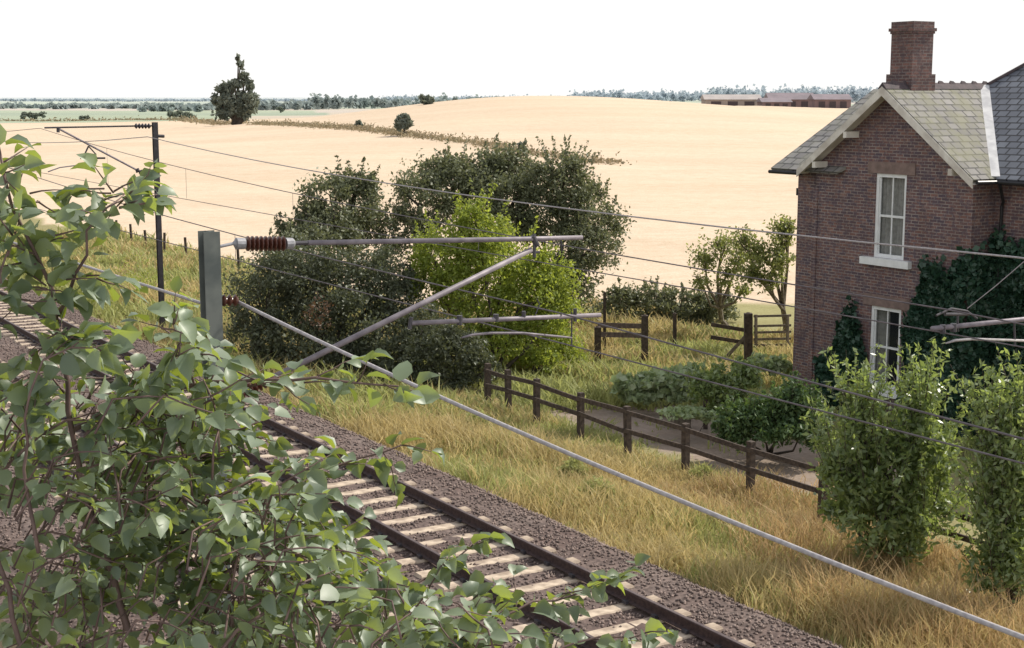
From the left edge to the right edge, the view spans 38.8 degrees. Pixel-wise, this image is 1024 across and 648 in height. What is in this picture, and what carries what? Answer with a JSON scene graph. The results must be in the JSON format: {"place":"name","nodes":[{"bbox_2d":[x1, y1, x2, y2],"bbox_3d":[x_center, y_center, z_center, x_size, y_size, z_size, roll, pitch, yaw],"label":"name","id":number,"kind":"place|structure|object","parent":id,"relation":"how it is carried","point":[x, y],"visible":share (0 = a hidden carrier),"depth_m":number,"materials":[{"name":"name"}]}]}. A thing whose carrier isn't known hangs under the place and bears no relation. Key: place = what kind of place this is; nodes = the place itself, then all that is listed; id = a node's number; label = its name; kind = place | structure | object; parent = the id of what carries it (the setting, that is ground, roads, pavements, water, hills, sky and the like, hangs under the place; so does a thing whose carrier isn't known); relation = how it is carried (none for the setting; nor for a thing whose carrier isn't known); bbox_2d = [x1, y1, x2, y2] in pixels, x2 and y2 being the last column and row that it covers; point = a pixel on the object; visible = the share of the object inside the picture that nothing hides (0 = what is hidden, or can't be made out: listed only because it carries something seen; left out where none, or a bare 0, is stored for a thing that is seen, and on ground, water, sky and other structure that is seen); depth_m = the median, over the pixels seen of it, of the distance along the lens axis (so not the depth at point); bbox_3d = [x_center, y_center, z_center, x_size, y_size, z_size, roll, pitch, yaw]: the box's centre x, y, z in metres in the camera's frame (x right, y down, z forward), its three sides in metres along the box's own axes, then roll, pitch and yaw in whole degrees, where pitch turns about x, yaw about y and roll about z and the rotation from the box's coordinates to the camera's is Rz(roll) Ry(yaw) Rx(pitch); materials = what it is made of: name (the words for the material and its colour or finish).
{"place":"outdoors","nodes":[
{"label":"outdoors","id":0,"kind":"place"},
{"bbox_2d":[0,96,997,647],"bbox_3d":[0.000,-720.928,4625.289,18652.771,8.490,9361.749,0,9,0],"label":"ground","id":1,"kind":"structure","parent":0,"point":[698,162],"depth_m":158.01,"materials":[{"name":"beige plant"}]},
{"bbox_2d":[20,111,46,119],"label":"distant bush","id":2,"kind":"object","parent":1,"relation":"on","point":[24,114],"visible":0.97,"depth_m":499.77,"materials":[{"name":"green plant"}]},
{"bbox_2d":[78,114,89,120],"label":"distant bush","id":3,"kind":"object","parent":1,"relation":"on","point":[82,117],"visible":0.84,"depth_m":491.90,"materials":[{"name":"green plant"}]},
{"bbox_2d":[78,276,119,302],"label":"weed clump","id":4,"kind":"object","parent":1,"relation":"on","point":[104,284],"visible":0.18,"depth_m":53.40,"materials":[{"name":"green plant"}]},
{"bbox_2d":[44,122,165,329],"bbox_3d":[-12.453,-2.708,45.052,3.678,6.996,0.170,-6,10,-32],"label":"overhead line mast","id":5,"kind":"object","parent":1,"relation":"on","point":[158,219],"visible":0.61,"depth_m":45.44,"materials":[{"name":"metal"}]},
{"bbox_2d":[0,115,252,124],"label":"hedgerow","id":6,"kind":"object","parent":1,"relation":"on","point":[212,121],"visible":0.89,"depth_m":476.59,"materials":[{"name":"green plant"}]},
{"bbox_2d":[129,224,132,240],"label":"fence post","id":7,"kind":"object","parent":1,"relation":"on","point":[130,227],"visible":0.64,"depth_m":79.45,"materials":[{"name":"brown wood"}]},
{"bbox_2d":[110,250,169,294],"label":"weed clump","id":8,"kind":"object","parent":1,"relation":"on","point":[143,278],"visible":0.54,"depth_m":56.18,"materials":[{"name":"green plant"}]},
{"bbox_2d":[163,233,165,252],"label":"fence post","id":9,"kind":"object","parent":1,"relation":"on","point":[164,243],"visible":0.64,"depth_m":74.13,"materials":[{"name":"brown wood"}]},
{"bbox_2d":[167,110,196,117],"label":"distant bush","id":10,"kind":"object","parent":1,"relation":"on","point":[174,114],"visible":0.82,"depth_m":501.93,"materials":[{"name":"green plant"}]},
{"bbox_2d":[184,237,186,252],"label":"fence post","id":11,"kind":"object","parent":1,"relation":"on","point":[185,243],"visible":0.57,"depth_m":71.56,"materials":[{"name":"brown wood"}]},
{"bbox_2d":[209,53,260,124],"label":"lone tree","id":12,"kind":"object","parent":1,"relation":"on","point":[240,107],"visible":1,"depth_m":350.47,"materials":[{"name":"green plant"}]},
{"bbox_2d":[236,249,239,270],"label":"fence post","id":13,"kind":"object","parent":1,"relation":"on","point":[238,257],"visible":0.36,"depth_m":66.52,"materials":[{"name":"brown wood"}]},
{"bbox_2d":[0,92,503,111],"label":"woodland","id":14,"kind":"object","parent":1,"relation":"on","point":[315,102],"visible":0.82,"depth_m":912.90,"materials":[{"name":"green plant"}]},
{"bbox_2d":[275,106,284,112],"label":"distant bush","id":15,"kind":"object","parent":1,"relation":"on","point":[280,109],"visible":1,"depth_m":694.01,"materials":[{"name":"green plant"}]},
{"bbox_2d":[299,287,333,329],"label":"bush","id":16,"kind":"object","parent":1,"relation":"on","point":[312,307],"visible":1,"depth_m":38.72,"materials":[{"name":"green plant"}]},
{"bbox_2d":[251,155,404,316],"bbox_3d":[-5.655,-2.321,47.475,3.688,6.444,8.145,3,9,16],"label":"bushy tree","id":17,"kind":"object","parent":1,"relation":"on","point":[344,189],"visible":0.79,"depth_m":46.26,"materials":[{"name":"green plant"}]},
{"bbox_2d":[222,221,434,374],"bbox_3d":[-5.254,-0.639,41.223,6.438,4.407,4.429,0,9,0],"label":"bush","id":18,"kind":"object","parent":1,"relation":"on","point":[292,297],"visible":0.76,"depth_m":40.47,"materials":[{"name":"green plant"}]},
{"bbox_2d":[0,124,678,647],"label":"foreground tree","id":19,"kind":"object","parent":1,"relation":"on","point":[146,416],"visible":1,"depth_m":4.04,"materials":[{"name":"green plant"}]},
{"bbox_2d":[354,120,363,125],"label":"distant bush","id":20,"kind":"object","parent":1,"relation":"on","point":[358,122],"visible":0.71,"depth_m":242.74,"materials":[{"name":"green plant"}]},
{"bbox_2d":[0,225,725,425],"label":"verge grass","id":21,"kind":"structure","parent":1,"relation":"on","point":[109,312],"depth_m":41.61,"materials":[{"name":"green plant"}]},
{"bbox_2d":[198,230,601,634],"bbox_3d":[-0.947,2.291,13.486,4.278,6.497,0.600,-6,10,-32],"label":"overhead line mast","id":22,"kind":"object","parent":1,"relation":"on","point":[209,253],"visible":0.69,"depth_m":12.69,"materials":[{"name":"metal"}]},
{"bbox_2d":[4,240,1023,640],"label":"feeder cable","id":23,"kind":"object","parent":22,"relation":"attached to","point":[230,300],"visible":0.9,"depth_m":9.28,"materials":[{"name":"grey metal"}]},
{"bbox_2d":[6,168,1023,439],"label":"catenary wire","id":24,"kind":"object","parent":22,"relation":"attached to","point":[652,338],"visible":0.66,"depth_m":12.41,"materials":[{"name":"grey metal"}]},
{"bbox_2d":[6,200,1023,464],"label":"contact wire","id":25,"kind":"object","parent":24,"relation":"hanging from","point":[652,366],"visible":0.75,"depth_m":12.38,"materials":[{"name":"grey metal"}]},
{"bbox_2d":[30,136,1023,258],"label":"overhead wire","id":26,"kind":"object","parent":22,"relation":"attached to","point":[608,213],"visible":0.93,"depth_m":24.51,"materials":[{"name":"grey metal"}]},
{"bbox_2d":[393,113,414,132],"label":"distant bush","id":27,"kind":"object","parent":1,"relation":"on","point":[404,121],"visible":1,"depth_m":208.72,"materials":[{"name":"green plant"}]},
{"bbox_2d":[0,278,843,647],"bbox_3d":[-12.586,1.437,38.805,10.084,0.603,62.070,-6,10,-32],"label":"ballast stones","id":28,"kind":"object","parent":1,"relation":"on","point":[790,630],"visible":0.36,"depth_m":23.76,"materials":[{"name":"grey gravel"}]},
{"bbox_2d":[0,359,393,647],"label":"railway track","id":29,"kind":"structure","parent":28,"relation":"on","point":[115,444],"depth_m":27.05,"materials":[{"name":"concrete"}]},
{"bbox_2d":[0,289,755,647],"bbox_3d":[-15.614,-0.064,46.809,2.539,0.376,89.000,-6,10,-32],"label":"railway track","id":30,"kind":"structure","parent":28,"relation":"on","point":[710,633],"depth_m":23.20,"materials":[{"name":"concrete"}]},
{"bbox_2d":[418,93,434,104],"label":"distant bush","id":31,"kind":"object","parent":1,"relation":"on","point":[426,99],"visible":0.95,"depth_m":336.46,"materials":[{"name":"green plant"}]},
{"bbox_2d":[364,299,511,390],"bbox_3d":[-1.972,0.585,39.438,4.012,2.622,2.352,3,9,17],"label":"bush","id":32,"kind":"object","parent":1,"relation":"on","point":[443,340],"visible":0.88,"depth_m":39.09,"materials":[{"name":"green plant"}]},
{"bbox_2d":[0,83,877,102],"bbox_3d":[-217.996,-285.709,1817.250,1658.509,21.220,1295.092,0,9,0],"label":"woodland","id":33,"kind":"object","parent":1,"relation":"on","point":[852,92],"visible":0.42,"depth_m":1374.14,"materials":[{"name":"green plant"}]},
{"bbox_2d":[242,118,636,165],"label":"hedgerow","id":34,"kind":"object","parent":1,"relation":"on","point":[391,132],"visible":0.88,"depth_m":207.40,"materials":[{"name":"green plant"}]},
{"bbox_2d":[384,133,545,316],"bbox_3d":[-1.512,-2.897,49.449,5.290,7.165,6.119,8,12,40],"label":"bushy tree","id":35,"kind":"object","parent":1,"relation":"on","point":[452,172],"visible":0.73,"depth_m":48.84,"materials":[{"name":"green plant"}]},
{"bbox_2d":[464,411,495,427],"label":"weed clump","id":36,"kind":"object","parent":1,"relation":"on","point":[478,417],"visible":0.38,"depth_m":33.98,"materials":[{"name":"green plant"}]},
{"bbox_2d":[402,178,600,376],"bbox_3d":[-0.351,-1.254,41.699,5.784,5.866,3.627,0,9,0],"label":"bush","id":37,"kind":"object","parent":1,"relation":"on","point":[551,283],"visible":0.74,"depth_m":41.32,"materials":[{"name":"green plant"}]},
{"bbox_2d":[516,140,526,153],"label":"distant bush","id":38,"kind":"object","parent":1,"relation":"on","point":[519,143],"visible":0.52,"depth_m":169.58,"materials":[{"name":"green plant"}]},
{"bbox_2d":[533,321,592,364],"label":"shrub","id":39,"kind":"object","parent":1,"relation":"on","point":[576,352],"visible":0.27,"depth_m":42.93,"materials":[{"name":"green plant"}]},
{"bbox_2d":[114,316,1023,647],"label":"verge grass","id":40,"kind":"structure","parent":1,"relation":"on","point":[428,428],"depth_m":26.65,"materials":[{"name":"yellow plant"}]},
{"bbox_2d":[503,134,636,322],"bbox_3d":[1.605,-2.861,49.591,4.506,7.270,6.242,-5,10,-28],"label":"bushy tree","id":41,"kind":"object","parent":1,"relation":"on","point":[559,181],"visible":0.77,"depth_m":48.28,"materials":[{"name":"green plant"}]},
{"bbox_2d":[555,456,592,475],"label":"weed clump","id":42,"kind":"object","parent":1,"relation":"on","point":[573,463],"visible":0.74,"depth_m":29.68,"materials":[{"name":"green plant"}]},
{"bbox_2d":[594,326,600,361],"bbox_3d":[2.644,0.710,44.838,0.211,1.312,0.200,0,9,0],"label":"fence post","id":43,"kind":"object","parent":1,"relation":"on","point":[597,335],"visible":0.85,"depth_m":44.72,"materials":[{"name":"brown wood"}]},
{"bbox_2d":[579,474,621,499],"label":"weed clump","id":44,"kind":"object","parent":1,"relation":"on","point":[590,483],"visible":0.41,"depth_m":27.69,"materials":[{"name":"green plant"}]},
{"bbox_2d":[603,291,605,349],"bbox_3d":[2.920,0.104,45.855,0.111,2.284,0.090,0,9,0],"label":"fence post","id":45,"kind":"object","parent":1,"relation":"on","point":[604,309],"visible":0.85,"depth_m":45.74,"materials":[{"name":"brown wood"}]},
{"bbox_2d":[598,322,640,337],"bbox_3d":[3.481,0.199,46.055,1.941,0.671,0.050,-6,11,-34],"label":"garden rail fence","id":46,"kind":"object","parent":1,"relation":"on","point":[622,334],"visible":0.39,"depth_m":46.01,"materials":[{"name":"brown wood"}]},
{"bbox_2d":[303,297,982,486],"bbox_3d":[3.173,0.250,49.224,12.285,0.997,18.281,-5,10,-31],"label":"garden grass","id":47,"kind":"structure","parent":1,"relation":"on","point":[655,327],"depth_m":48.61,"materials":[{"name":"plant"}]},
{"bbox_2d":[641,314,647,361],"bbox_3d":[4.092,0.549,44.810,0.222,1.703,0.200,0,9,0],"label":"fence post","id":48,"kind":"object","parent":1,"relation":"on","point":[644,332],"visible":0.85,"depth_m":44.70,"materials":[{"name":"brown wood"}]},
{"bbox_2d":[610,359,706,406],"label":"garden plant","id":49,"kind":"object","parent":1,"relation":"on","point":[653,385],"visible":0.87,"depth_m":36.90,"materials":[{"name":"green plant"}]},
{"bbox_2d":[588,275,741,324],"bbox_3d":[5.613,-0.631,53.582,5.707,2.334,2.244,0,9,0],"label":"shrub","id":50,"kind":"object","parent":1,"relation":"on","point":[618,298],"visible":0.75,"depth_m":53.25,"materials":[{"name":"green plant"}]},
{"bbox_2d":[673,312,676,346],"bbox_3d":[5.370,0.294,47.991,0.142,1.368,0.120,0,9,0],"label":"fence post","id":51,"kind":"object","parent":1,"relation":"on","point":[674,326],"visible":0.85,"depth_m":47.90,"materials":[{"name":"brown wood"}]},
{"bbox_2d":[666,406,690,428],"bbox_3d":[4.077,2.293,35.463,0.520,0.470,0.520,-3,9,-17],"label":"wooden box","id":52,"kind":"object","parent":1,"relation":"on","point":[679,421],"visible":0.11,"depth_m":35.27,"materials":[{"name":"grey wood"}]},
{"bbox_2d":[656,404,719,431],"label":"garden plant","id":53,"kind":"object","parent":1,"relation":"on","point":[689,412],"visible":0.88,"depth_m":33.54,"materials":[{"name":"green plant"}]},
{"bbox_2d":[688,461,714,479],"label":"weed clump","id":54,"kind":"object","parent":1,"relation":"on","point":[706,468],"visible":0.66,"depth_m":29.88,"materials":[{"name":"green plant"}]},
{"bbox_2d":[703,398,707,429],"bbox_3d":[4.711,1.950,35.401,0.127,1.444,0.100,0,9,0],"label":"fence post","id":55,"kind":"object","parent":1,"relation":"on","point":[705,426],"visible":0.06,"depth_m":35.41,"materials":[{"name":"brown wood"}]},
{"bbox_2d":[685,227,756,330],"bbox_3d":[7.223,-1.367,50.429,2.783,3.954,2.109,-5,10,-27],"label":"fruit tree","id":56,"kind":"object","parent":1,"relation":"on","point":[705,259],"visible":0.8,"depth_m":50.26,"materials":[{"name":"green plant"}]},
{"bbox_2d":[680,351,764,411],"bbox_3d":[5.539,1.562,35.690,1.872,2.367,4.698,3,10,21],"label":"shrub","id":57,"kind":"object","parent":1,"relation":"on","point":[741,376],"visible":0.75,"depth_m":33.92,"materials":[{"name":"green plant"}]},
{"bbox_2d":[710,323,743,357],"bbox_3d":[6.891,0.522,45.914,1.248,1.142,0.080,0,9,0],"label":"garden rail fence","id":58,"kind":"object","parent":1,"relation":"on","point":[737,344],"visible":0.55,"depth_m":45.87,"materials":[{"name":"brown wood"}]},
{"bbox_2d":[700,94,761,105],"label":"barn","id":59,"kind":"structure","parent":1,"relation":"on","point":[736,99],"depth_m":613.53,"materials":[{"name":"brick"}]},
{"bbox_2d":[711,101,720,104],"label":"door","id":60,"kind":"structure","parent":59,"relation":"in","point":[712,102],"depth_m":612.88,"materials":[{"name":"wood"}]},
{"bbox_2d":[728,101,737,105],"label":"door","id":61,"kind":"structure","parent":59,"relation":"in","point":[731,103],"depth_m":612.88,"materials":[{"name":"wood"}]},
{"bbox_2d":[744,101,754,105],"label":"door","id":62,"kind":"structure","parent":59,"relation":"in","point":[747,103],"depth_m":612.88,"materials":[{"name":"wood"}]},
{"bbox_2d":[744,312,752,361],"bbox_3d":[7.279,0.555,44.799,0.283,1.848,0.240,0,9,0],"label":"fence post","id":63,"kind":"object","parent":1,"relation":"on","point":[748,333],"visible":0.85,"depth_m":44.65,"materials":[{"name":"brown wood"}]},
{"bbox_2d":[484,363,1021,543],"bbox_3d":[3.738,2.703,30.256,0.196,1.294,16.657,-6,10,-32],"label":"wooden fence","id":64,"kind":"object","parent":1,"relation":"on","point":[749,449],"visible":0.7,"depth_m":31.09,"materials":[{"name":"brown wood"}]},
{"bbox_2d":[727,213,796,333],"bbox_3d":[8.577,-1.336,47.555,3.189,4.615,1.961,-6,11,-35],"label":"fruit tree","id":65,"kind":"object","parent":1,"relation":"on","point":[778,252],"visible":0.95,"depth_m":47.14,"materials":[{"name":"green plant"}]},
{"bbox_2d":[734,352,792,376],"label":"garden plant","id":66,"kind":"object","parent":1,"relation":"on","point":[777,363],"visible":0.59,"depth_m":41.47,"materials":[{"name":"green plant"}]},
{"bbox_2d":[753,314,790,347],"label":"farm gate","id":67,"kind":"structure","parent":1,"relation":"on","point":[756,332],"depth_m":47.50,"materials":[{"name":"grey wood"}]},
{"bbox_2d":[708,368,839,454],"bbox_3d":[5.740,2.088,31.736,2.478,2.314,2.292,7,11,36],"label":"shrub","id":68,"kind":"object","parent":1,"relation":"on","point":[737,421],"visible":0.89,"depth_m":31.44,"materials":[{"name":"green plant"}]},
{"bbox_2d":[756,98,791,106],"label":"barn","id":69,"kind":"structure","parent":1,"relation":"on","point":[784,102],"depth_m":593.47,"materials":[{"name":"brick"}]},
{"bbox_2d":[764,93,812,106],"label":"barn","id":70,"kind":"structure","parent":1,"relation":"on","point":[799,99],"depth_m":635.01,"materials":[{"name":"brick"}]},
{"bbox_2d":[801,101,807,106],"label":"door","id":71,"kind":"structure","parent":70,"relation":"in","point":[803,103],"depth_m":632.72,"materials":[{"name":"wood"}]},
{"bbox_2d":[807,94,851,107],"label":"barn","id":72,"kind":"structure","parent":1,"relation":"on","point":[828,101],"depth_m":603.54,"materials":[{"name":"brick"}]},
{"bbox_2d":[819,101,824,107],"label":"door","id":73,"kind":"structure","parent":72,"relation":"in","point":[821,103],"depth_m":603.09,"materials":[{"name":"wood"}]},
{"bbox_2d":[829,101,835,107],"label":"door","id":74,"kind":"structure","parent":72,"relation":"in","point":[832,104],"depth_m":603.09,"materials":[{"name":"wood"}]},
{"bbox_2d":[840,101,846,107],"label":"door","id":75,"kind":"structure","parent":72,"relation":"in","point":[843,104],"depth_m":603.09,"materials":[{"name":"wood"}]},
{"bbox_2d":[642,463,1023,647],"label":"verge grass","id":76,"kind":"structure","parent":1,"relation":"on","point":[798,525],"depth_m":23.18,"materials":[{"name":"yellow plant"}]},
{"bbox_2d":[799,336,977,570],"bbox_3d":[6.222,2.159,23.789,3.209,4.102,2.181,0,9,0],"label":"shrub","id":77,"kind":"object","parent":1,"relation":"on","point":[852,474],"visible":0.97,"depth_m":23.40,"materials":[{"name":"green plant"}]},
{"bbox_2d":[768,21,1023,434],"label":"brick house","id":78,"kind":"structure","parent":1,"relation":"on","point":[909,152],"depth_m":36.97,"materials":[{"name":"brick"}]},
{"bbox_2d":[812,295,867,409],"bbox_3d":[8.712,0.878,38.597,0.525,3.376,1.793,-5,10,-31],"label":"ivy","id":79,"kind":"object","parent":78,"relation":"attached to","point":[847,337],"visible":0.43,"depth_m":38.52,"materials":[{"name":"green plant"}]},
{"bbox_2d":[863,292,909,398],"bbox_3d":[9.746,0.543,37.567,0.660,2.590,1.680,-6,10,-32],"label":"window","id":80,"kind":"structure","parent":78,"relation":"in","point":[887,335],"depth_m":37.73,"materials":[{"name":"white paint"}]},
{"bbox_2d":[859,161,915,269],"bbox_3d":[9.619,-2.791,36.978,0.370,2.640,1.660,-6,10,-32],"label":"window","id":81,"kind":"structure","parent":78,"relation":"in","point":[891,187],"depth_m":37.07,"materials":[{"name":"white paint"}]},
{"bbox_2d":[891,224,1023,438],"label":"ivy","id":82,"kind":"object","parent":78,"relation":"attached to","point":[935,287],"visible":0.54,"depth_m":35.10,"materials":[{"name":"green plant"}]},
{"bbox_2d":[930,261,1023,344],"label":"overhead line mast","id":83,"kind":"object","parent":1,"relation":"on","point":[952,327],"visible":0.93,"depth_m":14.73,"materials":[{"name":"metal"}]},
{"bbox_2d":[7,128,1023,324],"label":"catenary wire","id":84,"kind":"object","parent":83,"relation":"attached to","point":[600,251],"visible":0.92,"depth_m":18.67,"materials":[{"name":"grey metal"}]},
{"bbox_2d":[13,168,1023,347],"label":"contact wire","id":85,"kind":"object","parent":83,"relation":"hanging from","point":[631,278],"visible":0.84,"depth_m":18.15,"materials":[{"name":"grey metal"}]},
{"bbox_2d":[947,343,1023,608],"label":"shrub","id":86,"kind":"object","parent":1,"relation":"on","point":[998,516],"visible":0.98,"depth_m":21.55,"materials":[{"name":"green plant"}]},
{"bbox_2d":[0,0,1023,96],"label":"sky","id":87,"kind":"structure","parent":0,"point":[49,48],"materials":[{"name":"white"}]}
]}

